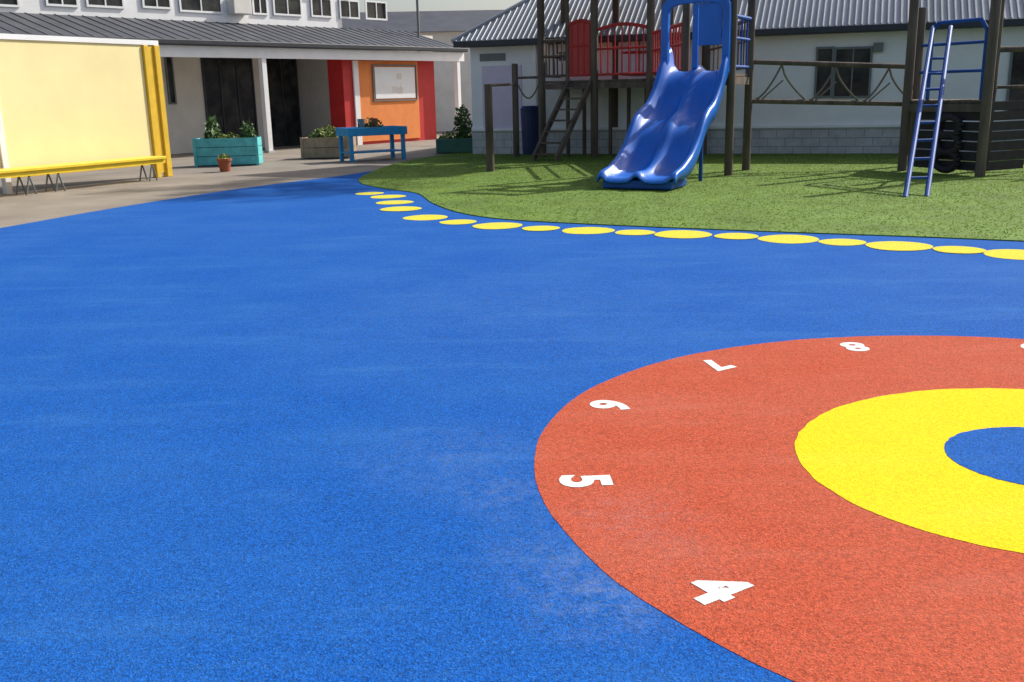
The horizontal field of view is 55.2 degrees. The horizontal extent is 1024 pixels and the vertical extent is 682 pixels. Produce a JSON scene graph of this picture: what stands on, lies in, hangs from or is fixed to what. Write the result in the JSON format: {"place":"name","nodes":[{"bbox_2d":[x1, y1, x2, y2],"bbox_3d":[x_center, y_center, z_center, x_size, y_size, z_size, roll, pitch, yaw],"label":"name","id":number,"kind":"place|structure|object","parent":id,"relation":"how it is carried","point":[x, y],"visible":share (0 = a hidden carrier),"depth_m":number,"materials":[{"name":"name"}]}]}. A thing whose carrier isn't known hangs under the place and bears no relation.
{"place":"outdoors","nodes":[
{"label":"outdoors","id":0,"kind":"place"},
{"bbox_2d":[0,131,472,227],"bbox_3d":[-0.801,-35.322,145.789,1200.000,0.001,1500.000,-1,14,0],"label":"ground","id":1,"kind":"structure","parent":0,"point":[92,191],"depth_m":20.24,"materials":[{"name":"concrete"}]},
{"bbox_2d":[0,156,165,194],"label":"yellow bench","id":2,"kind":"object","parent":1,"relation":"on","point":[28,171],"visible":1,"depth_m":18.38,"materials":[{"name":"paint"}]},
{"bbox_2d":[0,33,172,193],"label":"yellow shade screen","id":3,"kind":"object","parent":1,"relation":"on","point":[65,99],"visible":0.94,"depth_m":19.05,"materials":[{"name":"fabric"}]},
{"bbox_2d":[216,153,231,171],"bbox_3d":[-6.527,-4.061,22.233,0.340,0.424,0.340,-1,14,0],"label":"terracotta pot","id":4,"kind":"object","parent":1,"relation":"on","point":[224,162],"visible":1,"depth_m":22.16,"materials":[{"name":"orange ceramic"}]},
{"bbox_2d":[192,115,262,166],"bbox_3d":[-7.017,-4.969,24.175,1.567,1.250,0.635,-2,14,-3],"label":"turquoise planter","id":5,"kind":"object","parent":1,"relation":"on","point":[213,143],"visible":1,"depth_m":23.99,"materials":[{"name":"paint"}]},
{"bbox_2d":[158,35,432,153],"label":"back wall","id":6,"kind":"structure","parent":1,"relation":"on","point":[186,117],"depth_m":30.19,"materials":[{"name":"beige paint"}]},
{"bbox_2d":[164,57,176,103],"bbox_3d":[-10.300,-7.905,29.550,0.029,1.490,0.266,10,18,37],"label":"window frame","id":7,"kind":"object","parent":6,"relation":"attached to","point":[166,70],"visible":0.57,"depth_m":29.55,"materials":[{"name":"grey metal"}]},
{"bbox_2d":[164,57,174,102],"bbox_3d":[-10.318,-7.908,29.563,0.014,1.490,0.266,10,18,37],"label":"window glass","id":8,"kind":"object","parent":7,"relation":"in","point":[170,79],"visible":0.64,"depth_m":29.57,"materials":[{"name":"black glass"}]},
{"bbox_2d":[0,0,341,27],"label":"wall","id":9,"kind":"structure","parent":6,"relation":"on","point":[133,9],"depth_m":29.47,"materials":[{"name":"white paint"}]},
{"bbox_2d":[0,0,19,7],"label":"window frame","id":10,"kind":"object","parent":9,"relation":"attached to","point":[8,5],"visible":1,"depth_m":25.65,"materials":[{"name":"white plastic"}]},
{"bbox_2d":[0,0,18,7],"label":"window glass","id":11,"kind":"object","parent":10,"relation":"in","point":[11,2],"visible":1,"depth_m":25.63,"materials":[{"name":"black glass"}]},
{"bbox_2d":[45,0,78,7],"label":"window frame","id":12,"kind":"object","parent":9,"relation":"attached to","point":[64,5],"visible":1,"depth_m":26.69,"materials":[{"name":"white plastic"}]},
{"bbox_2d":[45,0,77,7],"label":"window glass","id":13,"kind":"object","parent":12,"relation":"in","point":[70,2],"visible":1,"depth_m":26.74,"materials":[{"name":"black glass"}]},
{"bbox_2d":[86,0,124,8],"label":"window frame","id":14,"kind":"object","parent":9,"relation":"attached to","point":[106,6],"visible":1,"depth_m":27.64,"materials":[{"name":"white plastic"}]},
{"bbox_2d":[85,0,121,8],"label":"window glass","id":15,"kind":"object","parent":14,"relation":"in","point":[108,2],"visible":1,"depth_m":27.71,"materials":[{"name":"black glass"}]},
{"bbox_2d":[142,0,171,9],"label":"window frame","id":16,"kind":"object","parent":9,"relation":"attached to","point":[157,7],"visible":1,"depth_m":28.87,"materials":[{"name":"white plastic"}]},
{"bbox_2d":[141,0,170,9],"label":"window glass","id":17,"kind":"object","parent":16,"relation":"in","point":[163,3],"visible":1,"depth_m":28.92,"materials":[{"name":"black glass"}]},
{"bbox_2d":[179,0,222,13],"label":"window frame","id":18,"kind":"object","parent":9,"relation":"attached to","point":[201,11],"visible":1,"depth_m":30.03,"materials":[{"name":"white plastic"}]},
{"bbox_2d":[178,0,220,13],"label":"window glass","id":19,"kind":"object","parent":18,"relation":"in","point":[211,5],"visible":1,"depth_m":30.07,"materials":[{"name":"black glass"}]},
{"bbox_2d":[227,0,251,14],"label":"air conditioner","id":20,"kind":"object","parent":9,"relation":"attached to","point":[238,7],"visible":1,"depth_m":30.77,"materials":[{"name":"white metal"}]},
{"bbox_2d":[252,0,268,14],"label":"window frame","id":21,"kind":"object","parent":9,"relation":"attached to","point":[260,13],"visible":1,"depth_m":31.71,"materials":[{"name":"white plastic"}]},
{"bbox_2d":[251,0,265,13],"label":"window glass","id":22,"kind":"object","parent":21,"relation":"in","point":[257,8],"visible":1,"depth_m":31.72,"materials":[{"name":"black glass"}]},
{"bbox_2d":[272,0,302,16],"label":"window frame","id":23,"kind":"object","parent":9,"relation":"attached to","point":[287,14],"visible":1,"depth_m":32.58,"materials":[{"name":"white plastic"}]},
{"bbox_2d":[272,0,300,15],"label":"window glass","id":24,"kind":"object","parent":23,"relation":"in","point":[293,6],"visible":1,"depth_m":32.58,"materials":[{"name":"black glass"}]},
{"bbox_2d":[310,0,332,17],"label":"window frame","id":25,"kind":"object","parent":9,"relation":"attached to","point":[321,15],"visible":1,"depth_m":33.67,"materials":[{"name":"white plastic"}]},
{"bbox_2d":[310,0,330,17],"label":"window glass","id":26,"kind":"object","parent":25,"relation":"in","point":[316,5],"visible":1,"depth_m":33.70,"materials":[{"name":"black glass"}]},
{"bbox_2d":[339,0,359,18],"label":"window frame","id":27,"kind":"object","parent":9,"relation":"attached to","point":[350,17],"visible":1,"depth_m":34.66,"materials":[{"name":"white plastic"}]},
{"bbox_2d":[338,0,357,16],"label":"window glass","id":28,"kind":"object","parent":27,"relation":"in","point":[345,9],"visible":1,"depth_m":34.65,"materials":[{"name":"black glass"}]},
{"bbox_2d":[0,12,453,51],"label":"verandah roof","id":29,"kind":"structure","parent":6,"relation":"attached to","point":[44,24],"depth_m":28.34,"materials":[{"name":"grey metal"}]},
{"bbox_2d":[0,12,452,47],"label":"roof seams","id":30,"kind":"object","parent":29,"relation":"on","point":[225,32],"visible":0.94,"depth_m":29.51,"materials":[{"name":"grey metal"}]},
{"bbox_2d":[4,33,467,51],"bbox_3d":[-10.481,-7.628,24.777,0.125,0.140,28.729,10,18,37],"label":"gutter","id":31,"kind":"object","parent":29,"relation":"attached to","point":[271,44],"visible":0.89,"depth_m":29.22,"materials":[{"name":"grey metal"}]},
{"bbox_2d":[201,58,258,136],"bbox_3d":[-8.990,-7.633,31.330,0.029,2.939,1.928,10,18,37],"label":"window frame","id":32,"kind":"object","parent":6,"relation":"attached to","point":[204,86],"visible":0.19,"depth_m":31.30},
{"bbox_2d":[200,58,256,136],"bbox_3d":[-9.008,-7.636,31.343,0.014,2.939,1.928,10,18,37],"label":"window glass","id":33,"kind":"object","parent":32,"relation":"in","point":[229,92],"visible":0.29,"depth_m":31.28,"materials":[{"name":"black glass"}]},
{"bbox_2d":[273,59,301,146],"bbox_3d":[-7.689,-8.079,32.936,0.029,2.983,1.363,10,18,37],"label":"window frame","id":34,"kind":"object","parent":6,"relation":"attached to","point":[286,144],"visible":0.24,"depth_m":33.21,"materials":[{"name":"black metal"}]},
{"bbox_2d":[266,59,299,144],"bbox_3d":[-7.707,-8.082,32.950,0.014,2.983,1.363,10,18,37],"label":"window glass","id":35,"kind":"object","parent":34,"relation":"in","point":[290,100],"visible":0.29,"depth_m":32.96,"materials":[{"name":"black glass"}]},
{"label":"ceiling","id":36,"kind":"object","parent":6,"relation":"attached to","visible":0},
{"bbox_2d":[148,45,463,61],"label":"fascia","id":37,"kind":"structure","parent":36,"relation":"attached to","point":[230,52],"depth_m":29.91,"materials":[{"name":"white paint"}]},
{"bbox_2d":[297,59,330,137],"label":"wall","id":38,"kind":"structure","parent":1,"relation":"on","point":[314,92],"depth_m":33.02,"materials":[{"name":"beige paint"}]},
{"bbox_2d":[327,59,343,129],"bbox_3d":[-5.817,-7.930,32.405,0.600,2.890,0.030,10,18,37],"label":"red side panel","id":39,"kind":"object","parent":38,"relation":"attached to","point":[335,92],"visible":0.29,"depth_m":32.33,"materials":[{"name":"red paint"}]},
{"bbox_2d":[300,124,356,158],"bbox_3d":[-4.913,-5.355,26.257,1.346,0.883,0.735,0,14,7],"label":"wooden planter","id":40,"kind":"object","parent":1,"relation":"on","point":[320,143],"visible":0.89,"depth_m":26.00,"materials":[{"name":"wood"}]},
{"bbox_2d":[352,61,362,144],"bbox_3d":[-5.143,-7.906,32.575,0.055,2.730,0.220,10,18,37],"label":"white corner post","id":41,"kind":"object","parent":1,"relation":"on","point":[355,71],"visible":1,"depth_m":32.48,"materials":[{"name":"white paint"}]},
{"bbox_2d":[335,117,406,161],"bbox_3d":[-3.569,-5.157,24.957,1.612,1.078,0.830,-10,17,-30],"label":"blue play table","id":42,"kind":"object","parent":1,"relation":"on","point":[372,128],"visible":1,"depth_m":24.74,"materials":[{"name":"paint"}]},
{"bbox_2d":[340,60,436,144],"bbox_3d":[-4.184,-8.339,33.871,0.098,2.890,4.416,10,18,37],"label":"store front","id":43,"kind":"object","parent":1,"relation":"on","point":[426,90],"visible":0.36,"depth_m":34.89,"materials":[{"name":"paint"}]},
{"bbox_2d":[358,61,420,141],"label":"orange wall panel","id":44,"kind":"structure","parent":43,"relation":"attached to","point":[397,113],"depth_m":33.66,"materials":[{"name":"orange paint"}]},
{"bbox_2d":[372,64,417,100],"bbox_3d":[-4.019,-8.902,33.771,0.040,1.204,2.133,10,18,37],"label":"noticeboard","id":45,"kind":"object","parent":44,"relation":"attached to","point":[394,82],"visible":1,"depth_m":33.72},
{"bbox_2d":[416,0,420,51],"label":"flag pole","id":46,"kind":"object","parent":1,"relation":"on","point":[417,15],"visible":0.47,"depth_m":36.13,"materials":[{"name":"grey metal"}]},
{"bbox_2d":[436,104,472,152],"bbox_3d":[-1.560,-5.897,27.146,1.100,1.309,0.585,-1,14,0],"label":"green planter","id":47,"kind":"object","parent":1,"relation":"on","point":[460,141],"visible":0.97,"depth_m":27.04,"materials":[{"name":"green wood"}]},
{"bbox_2d":[454,61,460,131],"bbox_3d":[-1.981,-8.847,35.982,0.170,2.740,0.170,10,18,37],"label":"verandah post","id":48,"kind":"object","parent":1,"relation":"on","point":[457,83],"visible":0.56,"depth_m":35.80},
{"bbox_2d":[532,0,755,175],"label":"climbing frame","id":49,"kind":"object","parent":1,"relation":"on","point":[580,40],"visible":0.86,"depth_m":23.29,"materials":[{"name":"brown wood"}]},
{"bbox_2d":[470,26,1023,128],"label":"walls","id":50,"kind":"structure","parent":1,"relation":"on","point":[802,78],"depth_m":23.34,"materials":[{"name":"white paint"}]},
{"bbox_2d":[480,53,504,60],"bbox_3d":[-0.510,-7.412,25.584,0.704,0.186,0.026,4,15,19],"label":"vent","id":51,"kind":"object","parent":50,"relation":"attached to","point":[494,57],"visible":1,"depth_m":25.56,"materials":[{"name":"grey metal"}]},
{"bbox_2d":[482,65,521,128],"bbox_3d":[-0.263,-6.339,25.777,1.086,1.740,0.026,4,15,19],"label":"door","id":52,"kind":"structure","parent":50,"relation":"attached to","point":[502,107],"depth_m":25.74,"materials":[{"name":"purple paint"}]},
{"bbox_2d":[534,45,537,105],"bbox_3d":[0.627,-6.231,25.397,0.080,2.760,0.080,-1,14,0],"label":"downpipe","id":53,"kind":"object","parent":50,"relation":"attached to","point":[535,73],"visible":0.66,"depth_m":25.20,"materials":[{"name":"white plastic"}]},
{"bbox_2d":[456,0,1023,41],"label":"roof","id":54,"kind":"structure","parent":50,"relation":"on","point":[884,12],"depth_m":23.34,"materials":[{"name":"grey metal"}]},
{"bbox_2d":[451,0,529,43],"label":"ridge capping","id":55,"kind":"object","parent":54,"relation":"attached to","point":[487,21],"visible":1,"depth_m":25.77,"materials":[{"name":"grey metal"}]},
{"bbox_2d":[453,18,1023,47],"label":"gutter","id":56,"kind":"object","parent":54,"relation":"attached to","point":[807,30],"visible":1,"depth_m":22.63,"materials":[{"name":"black metal"}]},
{"bbox_2d":[455,0,1023,41],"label":"roof ribs","id":57,"kind":"object","parent":54,"relation":"attached to","point":[739,13],"visible":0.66,"depth_m":23.36,"materials":[{"name":"metal"}]},
{"bbox_2d":[463,26,1020,47],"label":"soffit","id":58,"kind":"structure","parent":50,"relation":"attached to","point":[771,35],"depth_m":22.82,"materials":[{"name":"grey paint"}]},
{"bbox_2d":[814,46,834,97],"bbox_3d":[7.345,-6.319,23.052,0.416,1.163,0.029,4,15,19],"label":"window frame","id":59,"kind":"object","parent":50,"relation":"attached to","point":[833,52],"visible":0.84,"depth_m":23.03,"materials":[{"name":"grey metal"}]},
{"bbox_2d":[816,49,831,95],"bbox_3d":[7.353,-6.325,23.073,0.416,1.163,0.014,4,15,19],"label":"window glass","id":60,"kind":"object","parent":59,"relation":"in","point":[823,73],"visible":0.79,"depth_m":23.07,"materials":[{"name":"black glass"}]},
{"bbox_2d":[832,46,872,97],"bbox_3d":[7.938,-6.263,22.856,0.850,1.158,0.029,4,15,19],"label":"window frame","id":61,"kind":"object","parent":50,"relation":"attached to","point":[870,69],"visible":0.87,"depth_m":22.82,"materials":[{"name":"grey metal"}]},
{"bbox_2d":[834,48,870,95],"bbox_3d":[7.945,-6.269,22.877,0.850,1.158,0.014,4,15,19],"label":"window glass","id":62,"kind":"object","parent":61,"relation":"in","point":[860,81],"visible":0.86,"depth_m":22.87,"materials":[{"name":"black glass"}]},
{"bbox_2d":[873,42,883,51],"bbox_3d":[8.429,-6.755,22.535,0.212,0.210,0.096,4,15,19],"label":"wall lamp","id":63,"kind":"object","parent":50,"relation":"attached to","point":[877,47],"visible":1,"depth_m":22.49,"materials":[{"name":"grey metal"}]},
{"bbox_2d":[1005,52,1012,110],"bbox_3d":[11.702,-5.702,21.663,1.340,1.494,0.029,4,15,19],"label":"window frame","id":64,"kind":"object","parent":50,"relation":"attached to","point":[1009,74],"visible":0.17,"depth_m":21.81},
{"bbox_2d":[1006,52,1023,110],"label":"window glass","id":65,"kind":"object","parent":64,"relation":"in","point":[1017,78],"visible":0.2,"depth_m":21.80,"materials":[{"name":"black glass"}]},
{"bbox_2d":[365,0,387,20],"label":"window frame","id":66,"kind":"object","parent":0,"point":[376,2],"visible":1,"depth_m":35.63,"materials":[{"name":"white plastic"}]},
{"bbox_2d":[364,0,385,20],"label":"window glass","id":67,"kind":"object","parent":66,"relation":"in","point":[371,10],"visible":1,"depth_m":35.65,"materials":[{"name":"black glass"}]},
{"bbox_2d":[342,10,502,130],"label":"distant hall","id":68,"kind":"structure","parent":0,"point":[445,26],"depth_m":43.01,"materials":[{"name":"grey paint"}]},
{"bbox_2d":[359,0,521,11],"label":"sky","id":69,"kind":"structure","parent":0,"point":[392,5],"materials":[{"name":"white"}]},
{"bbox_2d":[0,171,1023,681],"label":"rubber surface","id":70,"kind":"object","parent":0,"point":[282,433],"visible":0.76,"depth_m":5.18,"materials":[{"name":"blue rubber"}]},
{"bbox_2d":[356,192,1023,259],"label":"yellow dot trail","id":71,"kind":"object","parent":70,"relation":"on","point":[1017,254],"visible":1,"depth_m":10.88,"materials":[{"name":"rubber"}]},
{"bbox_2d":[534,336,1023,681],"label":"painted target circle","id":72,"kind":"object","parent":70,"relation":"on","point":[842,509],"visible":1,"depth_m":3.92,"materials":[{"name":"rubber"}]},
{"bbox_2d":[359,152,1023,241],"bbox_3d":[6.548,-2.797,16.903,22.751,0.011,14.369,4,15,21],"label":"lawn","id":73,"kind":"structure","parent":0,"point":[816,229],"depth_m":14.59,"materials":[{"name":"green plant"}]},
{"bbox_2d":[484,63,537,171],"bbox_3d":[0.113,-5.209,22.358,0.779,2.296,4.888,0,14,7],"label":"pull up bar","id":74,"kind":"object","parent":73,"relation":"on","point":[489,136],"visible":0.94,"depth_m":21.79,"materials":[{"name":"wood"}]},
{"bbox_2d":[520,106,538,154],"bbox_3d":[0.492,-5.509,25.632,0.560,1.250,0.560,-1,14,0],"label":"blue bin","id":75,"kind":"object","parent":73,"relation":"on","point":[529,127],"visible":0.75,"depth_m":25.43,"materials":[{"name":"blue plastic"}]},
{"bbox_2d":[597,0,731,189],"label":"blue wave slide","id":76,"kind":"object","parent":73,"relation":"on","point":[674,116],"visible":1,"depth_m":17.31,"materials":[{"name":"plastic"}]},
{"bbox_2d":[472,127,1023,153],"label":"plinth","id":77,"kind":"structure","parent":73,"relation":"on","point":[838,137],"depth_m":23.75,"materials":[{"name":"grey concrete"}]},
{"bbox_2d":[471,124,900,130],"bbox_3d":[11.219,-4.869,22.041,26.000,0.055,0.087,4,15,19],"label":"plinth cap","id":78,"kind":"object","parent":77,"relation":"on","point":[736,127],"visible":0.56,"depth_m":23.70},
{"bbox_2d":[472,128,1015,153],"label":"plinth joints","id":79,"kind":"object","parent":77,"relation":"attached to","point":[724,138],"visible":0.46,"depth_m":23.78,"materials":[{"name":"grey concrete"}]},
{"bbox_2d":[903,25,952,196],"bbox_3d":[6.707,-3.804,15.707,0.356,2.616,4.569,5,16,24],"label":"blue ladder","id":80,"kind":"object","parent":73,"relation":"on","point":[918,122],"visible":0.98,"depth_m":15.40,"materials":[{"name":"metal"}]},
{"bbox_2d":[897,0,1023,176],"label":"ladder tower","id":81,"kind":"structure","parent":73,"relation":"on","point":[955,113],"depth_m":17.19,"materials":[{"name":"brown wood"}]},
{"bbox_2d":[752,59,915,105],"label":"rope bridge","id":82,"kind":"structure","parent":81,"relation":"attached to","point":[816,101],"depth_m":18.96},
{"bbox_2d":[997,46,1023,149],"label":"rails","id":83,"kind":"object","parent":81,"relation":"attached to","point":[1012,49],"depth_m":17.42,"materials":[{"name":"brown wood"}]},
{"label":"post base","id":84,"kind":"object","parent":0,"visible":0},
{"bbox_2d":[258,58,272,150],"bbox_3d":[-7.370,-7.035,29.320,0.170,2.740,0.170,10,18,37],"label":"verandah post","id":85,"kind":"object","parent":84,"relation":"on","point":[265,104],"visible":1,"depth_m":29.25,"materials":[{"name":"white paint"}]}
]}

